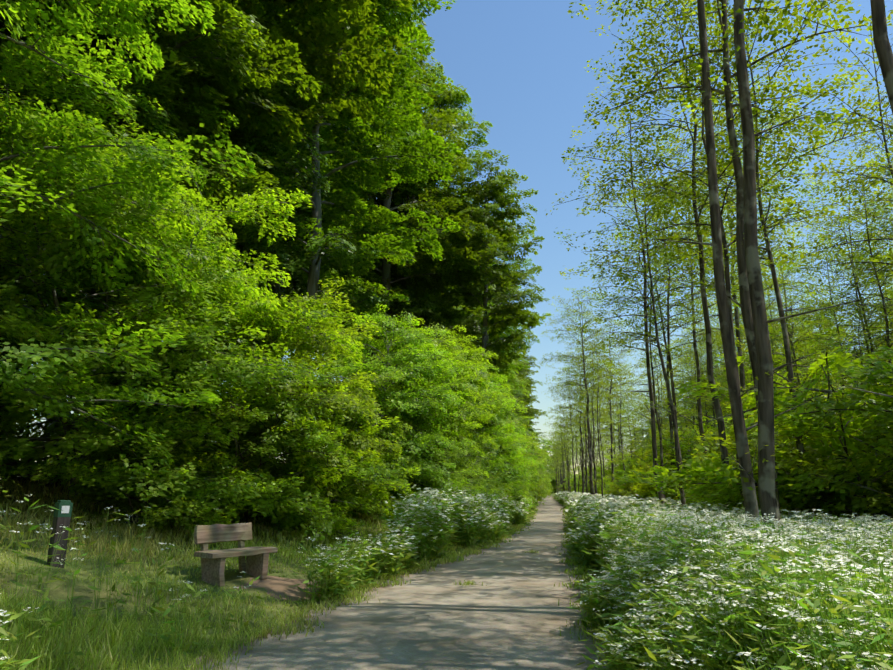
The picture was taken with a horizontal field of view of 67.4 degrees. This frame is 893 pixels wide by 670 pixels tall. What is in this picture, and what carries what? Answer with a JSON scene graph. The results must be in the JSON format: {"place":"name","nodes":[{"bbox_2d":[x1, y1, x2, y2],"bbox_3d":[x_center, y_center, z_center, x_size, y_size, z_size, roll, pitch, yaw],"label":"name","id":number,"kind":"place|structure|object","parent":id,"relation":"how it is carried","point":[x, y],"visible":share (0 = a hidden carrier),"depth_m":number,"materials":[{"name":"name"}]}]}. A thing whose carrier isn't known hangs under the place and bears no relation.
{"place":"outdoors","nodes":[
{"label":"outdoors","id":0,"kind":"place"},
{"bbox_2d":[0,462,622,669],"bbox_3d":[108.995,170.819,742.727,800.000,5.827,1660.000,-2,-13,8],"label":"ground","id":1,"kind":"structure","parent":0,"point":[80,589],"depth_m":9.24,"materials":[{"name":"green plant"}]},
{"bbox_2d":[0,186,66,459],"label":"tree","id":2,"kind":"object","parent":1,"relation":"on","point":[10,328],"visible":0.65,"depth_m":12.80,"materials":[{"name":"green plant"}]},
{"bbox_2d":[0,0,77,39],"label":"beech","id":3,"kind":"object","parent":1,"relation":"on","point":[6,19],"visible":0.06,"depth_m":20.35,"materials":[{"name":"green plant"}]},
{"bbox_2d":[47,500,72,567],"bbox_3d":[-5.328,2.751,9.225,0.183,0.922,0.177,-9,-16,42],"label":"marker post","id":4,"kind":"object","parent":1,"relation":"on","point":[62,516],"visible":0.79,"depth_m":9.18,"materials":[{"name":"brown wood"}]},
{"bbox_2d":[0,0,216,460],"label":"tree","id":5,"kind":"object","parent":1,"relation":"on","point":[83,44],"depth_m":21.46,"materials":[{"name":"green plant"}]},
{"bbox_2d":[0,0,249,409],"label":"tree","id":6,"kind":"object","parent":1,"relation":"on","point":[13,98],"visible":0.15,"depth_m":17.52,"materials":[{"name":"green plant"}]},
{"bbox_2d":[0,0,257,470],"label":"tree","id":7,"kind":"object","parent":1,"relation":"on","point":[18,9],"visible":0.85,"depth_m":11.76,"materials":[{"name":"green plant"}]},
{"bbox_2d":[0,400,269,536],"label":"shrub","id":8,"kind":"object","parent":1,"relation":"on","point":[79,468],"visible":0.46,"depth_m":13.02,"materials":[{"name":"green plant"}]},
{"bbox_2d":[0,160,294,488],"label":"tree","id":9,"kind":"object","parent":1,"relation":"on","point":[55,429],"visible":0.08,"depth_m":16.83,"materials":[{"name":"green plant"}]},
{"bbox_2d":[0,0,320,456],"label":"tree","id":10,"kind":"object","parent":1,"relation":"on","point":[174,55],"visible":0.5,"depth_m":20.15,"materials":[{"name":"green plant"}]},
{"bbox_2d":[23,0,333,309],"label":"tree","id":11,"kind":"object","parent":1,"relation":"on","point":[260,15],"visible":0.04,"depth_m":30.64,"materials":[{"name":"green plant"}]},
{"bbox_2d":[0,19,375,535],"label":"tree","id":12,"kind":"object","parent":1,"relation":"on","point":[161,226],"visible":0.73,"depth_m":13.94,"materials":[{"name":"green plant"}]},
{"bbox_2d":[0,0,423,466],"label":"tree","id":13,"kind":"object","parent":1,"relation":"on","point":[279,104],"visible":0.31,"depth_m":24.28,"materials":[{"name":"green plant"}]},
{"bbox_2d":[64,269,402,514],"bbox_3d":[-5.848,2.177,19.358,9.649,7.209,9.242,2,-13,-10],"label":"bush","id":14,"kind":"object","parent":1,"relation":"on","point":[351,402],"visible":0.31,"depth_m":18.16,"materials":[{"name":"green plant"}]},
{"bbox_2d":[194,522,277,585],"bbox_3d":[-3.350,3.408,10.483,0.647,0.876,1.297,-8,-15,31],"label":"bench","id":15,"kind":"object","parent":1,"relation":"on","point":[255,564],"visible":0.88,"depth_m":10.48,"materials":[{"name":"brown wood"}]},
{"bbox_2d":[160,98,312,407],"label":"beech","id":16,"kind":"object","parent":1,"relation":"on","point":[268,280],"depth_m":36.74,"materials":[{"name":"green plant"}]},
{"bbox_2d":[104,377,376,543],"bbox_3d":[-4.750,2.987,16.248,6.083,4.469,5.340,-6,-14,25],"label":"shrub","id":17,"kind":"object","parent":1,"relation":"on","point":[267,487],"visible":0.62,"depth_m":15.54,"materials":[{"name":"green plant"}]},
{"bbox_2d":[237,576,325,600],"bbox_3d":[-2.517,3.995,10.691,1.150,0.291,1.820,-2,-13,8],"label":"worn patch","id":18,"kind":"object","parent":1,"relation":"on","point":[276,585],"visible":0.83,"depth_m":10.44,"materials":[{"name":"soil"}]},
{"bbox_2d":[211,11,405,393],"bbox_3d":[-8.786,-7.643,38.999,13.874,31.897,14.935,8,-15,-33],"label":"tree","id":19,"kind":"object","parent":1,"relation":"on","point":[280,290],"visible":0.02,"depth_m":37.10,"materials":[{"name":"green plant"}]},
{"bbox_2d":[225,409,420,527],"bbox_3d":[-3.641,3.934,18.471,5.862,3.778,5.377,1,-13,-5],"label":"shrub","id":20,"kind":"object","parent":1,"relation":"on","point":[374,472],"visible":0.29,"depth_m":18.55,"materials":[{"name":"green plant"}]},
{"bbox_2d":[218,12,433,394],"bbox_3d":[-8.971,-9.838,41.420,17.205,36.746,15.983,12,-17,-41],"label":"tree","id":21,"kind":"object","parent":1,"relation":"on","point":[427,98],"visible":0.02,"depth_m":39.82,"materials":[{"name":"green plant"}]},
{"bbox_2d":[198,0,461,458],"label":"tree","id":22,"kind":"object","parent":1,"relation":"on","point":[316,229],"visible":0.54,"depth_m":28.75,"materials":[{"name":"green plant"}]},
{"bbox_2d":[248,100,417,350],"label":"beech","id":23,"kind":"object","parent":1,"relation":"on","point":[376,262],"visible":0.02,"depth_m":46.41,"materials":[{"name":"green plant"}]},
{"bbox_2d":[259,367,420,524],"bbox_3d":[-4.290,3.941,23.046,7.142,5.571,7.456,11,-17,-40],"label":"bush","id":24,"kind":"object","parent":1,"relation":"on","point":[386,434],"visible":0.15,"depth_m":22.00,"materials":[{"name":"green plant"}]},
{"bbox_2d":[312,134,447,374],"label":"beech","id":25,"kind":"object","parent":1,"relation":"on","point":[396,203],"visible":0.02,"depth_m":54.60,"materials":[{"name":"green plant"}]},
{"bbox_2d":[297,304,479,512],"bbox_3d":[-2.633,3.002,25.705,7.376,8.484,8.100,5,-14,-22],"label":"bush","id":26,"kind":"object","parent":1,"relation":"on","point":[420,356],"visible":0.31,"depth_m":24.63,"materials":[{"name":"green plant"}]},
{"bbox_2d":[325,0,506,356],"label":"beech","id":27,"kind":"object","parent":1,"relation":"on","point":[424,282],"visible":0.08,"depth_m":48.22,"materials":[{"name":"green plant"}]},
{"bbox_2d":[347,63,496,432],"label":"beech","id":28,"kind":"object","parent":1,"relation":"on","point":[444,104],"visible":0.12,"depth_m":55.95,"materials":[{"name":"green plant"}]},
{"bbox_2d":[356,337,498,509],"bbox_3d":[-1.338,3.950,28.609,7.142,8.214,7.842,-1,-13,5],"label":"bush","id":29,"kind":"object","parent":1,"relation":"on","point":[457,426],"visible":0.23,"depth_m":27.63,"materials":[{"name":"green plant"}]},
{"bbox_2d":[362,111,504,363],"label":"beech","id":30,"kind":"object","parent":1,"relation":"on","point":[440,309],"visible":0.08,"depth_m":56.27,"materials":[{"name":"green plant"}]},
{"bbox_2d":[368,317,514,498],"bbox_3d":[-1.184,4.218,34.011,8.961,10.307,9.840,-2,-13,9],"label":"bush","id":31,"kind":"object","parent":1,"relation":"on","point":[472,358],"visible":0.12,"depth_m":33.42,"materials":[{"name":"green plant"}]},
{"bbox_2d":[0,484,892,669],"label":"wildflowers","id":32,"kind":"object","parent":1,"relation":"on","point":[691,586],"visible":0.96,"depth_m":5.68,"materials":[{"name":"green plant"}]},
{"bbox_2d":[402,350,539,509],"bbox_3d":[0.949,5.504,38.008,8.529,9.810,9.366,-1,-13,5],"label":"bush","id":33,"kind":"object","parent":1,"relation":"on","point":[514,470],"visible":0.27,"depth_m":36.83,"materials":[{"name":"green plant"}]},
{"bbox_2d":[410,362,540,509],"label":"bush","id":34,"kind":"object","parent":1,"relation":"on","point":[507,414],"visible":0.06,"depth_m":40.23,"materials":[{"name":"green plant"}]},
{"bbox_2d":[425,149,549,471],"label":"beech","id":35,"kind":"object","parent":1,"relation":"on","point":[498,243],"visible":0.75,"depth_m":49.28,"materials":[{"name":"green plant"}]},
{"bbox_2d":[468,389,544,502],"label":"bush","id":36,"kind":"object","parent":1,"relation":"on","point":[528,450],"visible":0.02,"depth_m":56.06,"materials":[{"name":"green plant"}]},
{"bbox_2d":[462,207,551,416],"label":"beech","id":37,"kind":"object","parent":1,"relation":"on","point":[509,367],"visible":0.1,"depth_m":81.21,"materials":[{"name":"green plant"}]},
{"bbox_2d":[500,302,541,436],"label":"beech","id":38,"kind":"object","parent":1,"relation":"on","point":[530,396],"visible":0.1,"depth_m":127.84,"materials":[{"name":"green plant"}]},
{"bbox_2d":[504,358,537,450],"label":"tree","id":39,"kind":"object","parent":1,"relation":"on","point":[520,418],"visible":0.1,"depth_m":106.96,"materials":[{"name":"green plant"}]},
{"bbox_2d":[515,335,537,435],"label":"tree","id":40,"kind":"object","parent":1,"relation":"on","point":[530,358],"visible":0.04,"depth_m":153.18,"materials":[{"name":"green plant"}]},
{"bbox_2d":[511,419,548,498],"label":"bush","id":41,"kind":"object","parent":1,"relation":"on","point":[540,458],"visible":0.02,"depth_m":74.98,"materials":[{"name":"green plant"}]},
{"bbox_2d":[521,369,547,446],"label":"tree","id":42,"kind":"object","parent":1,"relation":"on","point":[537,433],"visible":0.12,"depth_m":182.22,"materials":[{"name":"green plant"}]},
{"bbox_2d":[542,368,590,492],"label":"tree","id":43,"kind":"object","parent":1,"relation":"on","point":[568,423],"visible":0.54,"depth_m":88.57,"materials":[{"name":"green plant"}]},
{"bbox_2d":[545,335,612,492],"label":"tree","id":44,"kind":"object","parent":1,"relation":"on","point":[574,415],"visible":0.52,"depth_m":65.56,"materials":[{"name":"green plant"}]},
{"bbox_2d":[534,290,624,493],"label":"tree","id":45,"kind":"object","parent":1,"relation":"on","point":[561,359],"visible":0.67,"depth_m":56.55,"materials":[{"name":"green plant"}]},
{"bbox_2d":[554,354,613,492],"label":"tree","id":46,"kind":"object","parent":1,"relation":"on","point":[586,465],"visible":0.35,"depth_m":69.02,"materials":[{"name":"green plant"}]},
{"bbox_2d":[539,288,634,494],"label":"tree","id":47,"kind":"object","parent":1,"relation":"on","point":[587,396],"visible":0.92,"depth_m":51.60,"materials":[{"name":"green plant"}]},
{"bbox_2d":[551,321,629,493],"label":"tree","id":48,"kind":"object","parent":1,"relation":"on","point":[595,485],"visible":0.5,"depth_m":64.73,"materials":[{"name":"green plant"}]},
{"bbox_2d":[555,335,633,496],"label":"tree","id":49,"kind":"object","parent":1,"relation":"on","point":[597,364],"visible":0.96,"depth_m":41.03,"materials":[{"name":"green plant"}]},
{"bbox_2d":[571,372,635,487],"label":"tree","id":50,"kind":"object","parent":1,"relation":"on","point":[599,425],"visible":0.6,"depth_m":60.38,"materials":[{"name":"green plant"}]},
{"bbox_2d":[566,312,648,486],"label":"tree","id":51,"kind":"object","parent":1,"relation":"on","point":[612,436],"visible":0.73,"depth_m":54.06,"materials":[{"name":"green plant"}]},
{"bbox_2d":[581,445,642,490],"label":"shrub","id":52,"kind":"object","parent":1,"relation":"on","point":[609,464],"visible":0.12,"depth_m":68.76,"materials":[{"name":"green plant"}]},
{"bbox_2d":[589,364,640,454],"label":"tree","id":53,"kind":"object","parent":1,"relation":"on","point":[635,414],"visible":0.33,"depth_m":75.04,"materials":[{"name":"green plant"}]},
{"bbox_2d":[583,347,654,481],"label":"tree","id":54,"kind":"object","parent":1,"relation":"on","point":[620,426],"visible":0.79,"depth_m":48.80,"materials":[{"name":"green plant"}]},
{"bbox_2d":[603,384,656,471],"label":"tree","id":55,"kind":"object","parent":1,"relation":"on","point":[629,423],"visible":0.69,"depth_m":55.47,"materials":[{"name":"green plant"}]},
{"bbox_2d":[545,80,735,506],"bbox_3d":[6.431,-1.444,23.314,6.391,16.776,8.002,9,-16,-34],"label":"tree","id":56,"kind":"object","parent":1,"relation":"on","point":[653,426],"visible":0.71,"depth_m":23.01,"materials":[{"name":"green plant"}]},
{"bbox_2d":[574,200,711,498],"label":"tree","id":57,"kind":"object","parent":1,"relation":"on","point":[657,419],"visible":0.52,"depth_m":27.78,"materials":[{"name":"green plant"}]},
{"bbox_2d":[621,345,689,429],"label":"tree","id":58,"kind":"object","parent":1,"relation":"on","point":[652,387],"visible":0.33,"depth_m":75.60,"materials":[{"name":"green plant"}]},
{"bbox_2d":[574,171,739,501],"bbox_3d":[8.204,0.382,25.111,5.545,14.279,6.275,9,-16,-35],"label":"tree","id":59,"kind":"object","parent":1,"relation":"on","point":[668,346],"visible":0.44,"depth_m":25.30,"materials":[{"name":"green plant"}]},
{"bbox_2d":[616,332,698,453],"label":"tree","id":60,"kind":"object","parent":1,"relation":"on","point":[657,381],"visible":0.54,"depth_m":43.45,"materials":[{"name":"green plant"}]},
{"bbox_2d":[554,125,763,508],"bbox_3d":[6.737,-0.035,20.672,6.242,13.086,4.986,3,-13,-12],"label":"tree","id":61,"kind":"object","parent":1,"relation":"on","point":[656,339],"visible":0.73,"depth_m":20.90,"materials":[{"name":"green plant"}]},
{"bbox_2d":[583,193,738,500],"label":"tree","id":62,"kind":"object","parent":1,"relation":"on","point":[670,415],"visible":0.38,"depth_m":34.22,"materials":[{"name":"green plant"}]},
{"bbox_2d":[610,414,713,492],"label":"shrub","id":63,"kind":"object","parent":1,"relation":"on","point":[632,442],"visible":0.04,"depth_m":44.51,"materials":[{"name":"green plant"}]},
{"bbox_2d":[629,432,709,499],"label":"shrub","id":64,"kind":"object","parent":1,"relation":"on","point":[644,484],"visible":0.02,"depth_m":36.20,"materials":[{"name":"green plant"}]},
{"bbox_2d":[633,416,754,496],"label":"shrub","id":65,"kind":"object","parent":1,"relation":"on","point":[666,450],"visible":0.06,"depth_m":31.77,"materials":[{"name":"green plant"}]},
{"bbox_2d":[659,332,728,424],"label":"tree","id":66,"kind":"object","parent":1,"relation":"on","point":[682,379],"visible":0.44,"depth_m":58.31,"materials":[{"name":"green plant"}]},
{"bbox_2d":[645,416,753,500],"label":"shrub","id":67,"kind":"object","parent":1,"relation":"on","point":[685,441],"visible":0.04,"depth_m":31.00,"materials":[{"name":"green plant"}]},
{"bbox_2d":[662,309,739,427],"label":"tree","id":68,"kind":"object","parent":1,"relation":"on","point":[695,365],"visible":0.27,"depth_m":60.78,"materials":[{"name":"green plant"}]},
{"bbox_2d":[677,362,727,429],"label":"tree","id":69,"kind":"object","parent":1,"relation":"on","point":[703,396],"visible":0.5,"depth_m":46.46,"materials":[{"name":"green plant"}]},
{"bbox_2d":[625,155,790,481],"bbox_3d":[10.091,0.263,26.945,6.322,15.408,6.377,12,-18,-43],"label":"tree","id":70,"kind":"object","parent":1,"relation":"on","point":[701,430],"visible":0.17,"depth_m":27.19,"materials":[{"name":"green plant"}]},
{"bbox_2d":[670,316,746,427],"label":"tree","id":71,"kind":"object","parent":1,"relation":"on","point":[704,365],"visible":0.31,"depth_m":55.86,"materials":[{"name":"green plant"}]},
{"bbox_2d":[572,0,858,512],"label":"tree","id":72,"kind":"object","parent":1,"relation":"on","point":[709,350],"visible":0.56,"depth_m":18.71,"materials":[{"name":"green plant"}]},
{"bbox_2d":[561,0,877,506],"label":"tree","id":73,"kind":"object","parent":1,"relation":"on","point":[726,257],"visible":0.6,"depth_m":16.48,"materials":[{"name":"green plant"}]},
{"bbox_2d":[652,160,805,389],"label":"tree","id":74,"kind":"object","parent":1,"relation":"on","point":[783,291],"visible":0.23,"depth_m":34.32,"materials":[{"name":"green plant"}]},
{"bbox_2d":[650,0,808,529],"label":"tree","id":75,"kind":"object","parent":1,"relation":"on","point":[744,461],"visible":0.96,"depth_m":10.15,"materials":[{"name":"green plant"}]},
{"bbox_2d":[567,0,892,513],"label":"tree","id":76,"kind":"object","parent":1,"relation":"on","point":[745,306],"visible":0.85,"depth_m":14.85,"materials":[{"name":"green plant"}]},
{"bbox_2d":[643,90,828,401],"bbox_3d":[13.032,-1.379,29.895,8.296,20.221,8.369,-6,-14,24],"label":"tree","id":77,"kind":"object","parent":1,"relation":"on","point":[742,377],"visible":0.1,"depth_m":30.08,"materials":[{"name":"green plant"}]},
{"bbox_2d":[636,59,863,378],"bbox_3d":[9.448,-0.978,20.904,6.287,15.324,6.342,-5,-14,21],"label":"tree","id":78,"kind":"object","parent":1,"relation":"on","point":[785,249],"visible":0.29,"depth_m":21.42,"materials":[{"name":"green plant"}]},
{"bbox_2d":[614,328,892,526],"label":"shrub","id":79,"kind":"object","parent":1,"relation":"on","point":[877,409],"visible":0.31,"depth_m":13.28,"materials":[{"name":"green plant"}]},
{"bbox_2d":[630,0,891,516],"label":"tree","id":80,"kind":"object","parent":1,"relation":"on","point":[781,311],"visible":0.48,"depth_m":16.90,"materials":[{"name":"green plant"}]},
{"bbox_2d":[713,281,815,391],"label":"tree","id":81,"kind":"object","parent":1,"relation":"on","point":[777,331],"visible":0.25,"depth_m":42.01,"materials":[{"name":"green plant"}]},
{"bbox_2d":[661,415,872,508],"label":"shrub","id":82,"kind":"object","parent":1,"relation":"on","point":[705,497],"depth_m":20.85,"materials":[{"name":"green plant"}]},
{"bbox_2d":[710,228,832,424],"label":"tree","id":83,"kind":"object","parent":1,"relation":"on","point":[743,352],"visible":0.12,"depth_m":49.38,"materials":[{"name":"green plant"}]},
{"bbox_2d":[660,357,891,499],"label":"shrub","id":84,"kind":"object","parent":1,"relation":"on","point":[723,404],"visible":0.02,"depth_m":27.32,"materials":[{"name":"green plant"}]},
{"bbox_2d":[669,0,883,532],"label":"tree","id":85,"kind":"object","parent":1,"relation":"on","point":[766,490],"visible":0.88,"depth_m":9.72,"materials":[{"name":"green plant"}]},
{"bbox_2d":[689,441,863,520],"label":"shrub","id":86,"kind":"object","parent":1,"relation":"on","point":[709,500],"visible":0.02,"depth_m":15.82,"materials":[{"name":"green plant"}]},
{"bbox_2d":[662,353,892,520],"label":"shrub","id":87,"kind":"object","parent":1,"relation":"on","point":[819,460],"visible":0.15,"depth_m":14.63,"materials":[{"name":"green plant"}]},
{"bbox_2d":[718,227,844,382],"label":"tree","id":88,"kind":"object","parent":1,"relation":"on","point":[791,325],"visible":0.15,"depth_m":46.31,"materials":[{"name":"green plant"}]},
{"bbox_2d":[673,376,892,516],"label":"shrub","id":89,"kind":"object","parent":1,"relation":"on","point":[707,437],"visible":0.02,"depth_m":19.60,"materials":[{"name":"green plant"}]},
{"bbox_2d":[693,0,892,397],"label":"tree","id":90,"kind":"object","parent":1,"relation":"on","point":[884,52],"visible":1,"depth_m":7.30,"materials":[{"name":"plant"}]},
{"bbox_2d":[741,268,853,386],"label":"tree","id":91,"kind":"object","parent":1,"relation":"on","point":[774,340],"visible":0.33,"depth_m":37.18,"materials":[{"name":"green plant"}]},
{"bbox_2d":[739,289,858,394],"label":"tree","id":92,"kind":"object","parent":1,"relation":"on","point":[794,355],"visible":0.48,"depth_m":32.66,"materials":[{"name":"green plant"}]},
{"bbox_2d":[784,303,854,386],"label":"beech","id":93,"kind":"object","parent":1,"relation":"on","point":[819,320],"visible":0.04,"depth_m":91.14,"materials":[{"name":"green plant"}]},
{"bbox_2d":[754,11,892,292],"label":"tree","id":94,"kind":"object","parent":1,"relation":"on","point":[873,182],"visible":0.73,"depth_m":18.54,"materials":[{"name":"green plant"}]},
{"bbox_2d":[757,453,892,525],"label":"shrub","id":95,"kind":"object","parent":1,"relation":"on","point":[851,489],"visible":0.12,"depth_m":13.35,"materials":[{"name":"green plant"}]},
{"bbox_2d":[769,170,892,383],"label":"tree","id":96,"kind":"object","parent":1,"relation":"on","point":[861,301],"visible":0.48,"depth_m":36.07,"materials":[{"name":"green plant"}]},
{"bbox_2d":[772,226,892,391],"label":"tree","id":97,"kind":"object","parent":1,"relation":"on","point":[832,273],"visible":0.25,"depth_m":39.62,"materials":[{"name":"green plant"}]},
{"bbox_2d":[775,197,892,404],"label":"tree","id":98,"kind":"object","parent":1,"relation":"on","point":[850,314],"visible":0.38,"depth_m":37.38,"materials":[{"name":"green plant"}]},
{"bbox_2d":[789,164,892,385],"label":"tree","id":99,"kind":"object","parent":1,"relation":"on","point":[886,336],"visible":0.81,"depth_m":26.79,"materials":[{"name":"green plant"}]},
{"bbox_2d":[805,151,892,347],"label":"tree","id":100,"kind":"object","parent":1,"relation":"on","point":[860,296],"visible":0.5,"depth_m":31.64,"materials":[{"name":"green plant"}]},
{"bbox_2d":[806,84,892,288],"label":"tree","id":101,"kind":"object","parent":1,"relation":"on","point":[859,154],"visible":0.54,"depth_m":31.89,"materials":[{"name":"green plant"}]},
{"bbox_2d":[806,282,892,404],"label":"tree","id":102,"kind":"object","parent":1,"relation":"on","point":[859,334],"visible":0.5,"depth_m":30.21,"materials":[{"name":"green plant"}]},
{"bbox_2d":[822,221,892,363],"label":"tree","id":103,"kind":"object","parent":1,"relation":"on","point":[851,316],"visible":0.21,"depth_m":47.71,"materials":[{"name":"green plant"}]},
{"bbox_2d":[834,148,892,314],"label":"tree","id":104,"kind":"object","parent":1,"relation":"on","point":[878,215],"visible":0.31,"depth_m":38.76,"materials":[{"name":"green plant"}]},
{"bbox_2d":[844,95,892,266],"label":"tree","id":105,"kind":"object","parent":1,"relation":"on","point":[889,154],"visible":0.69,"depth_m":18.39,"materials":[{"name":"green plant"}]},
{"bbox_2d":[175,494,617,669],"bbox_3d":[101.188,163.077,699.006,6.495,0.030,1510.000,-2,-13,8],"label":"path","id":106,"kind":"structure","parent":0,"point":[512,615],"depth_m":8.46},
{"bbox_2d":[16,0,892,475],"label":"sky","id":107,"kind":"structure","parent":0,"point":[521,64],"materials":[{"name":"blue"}]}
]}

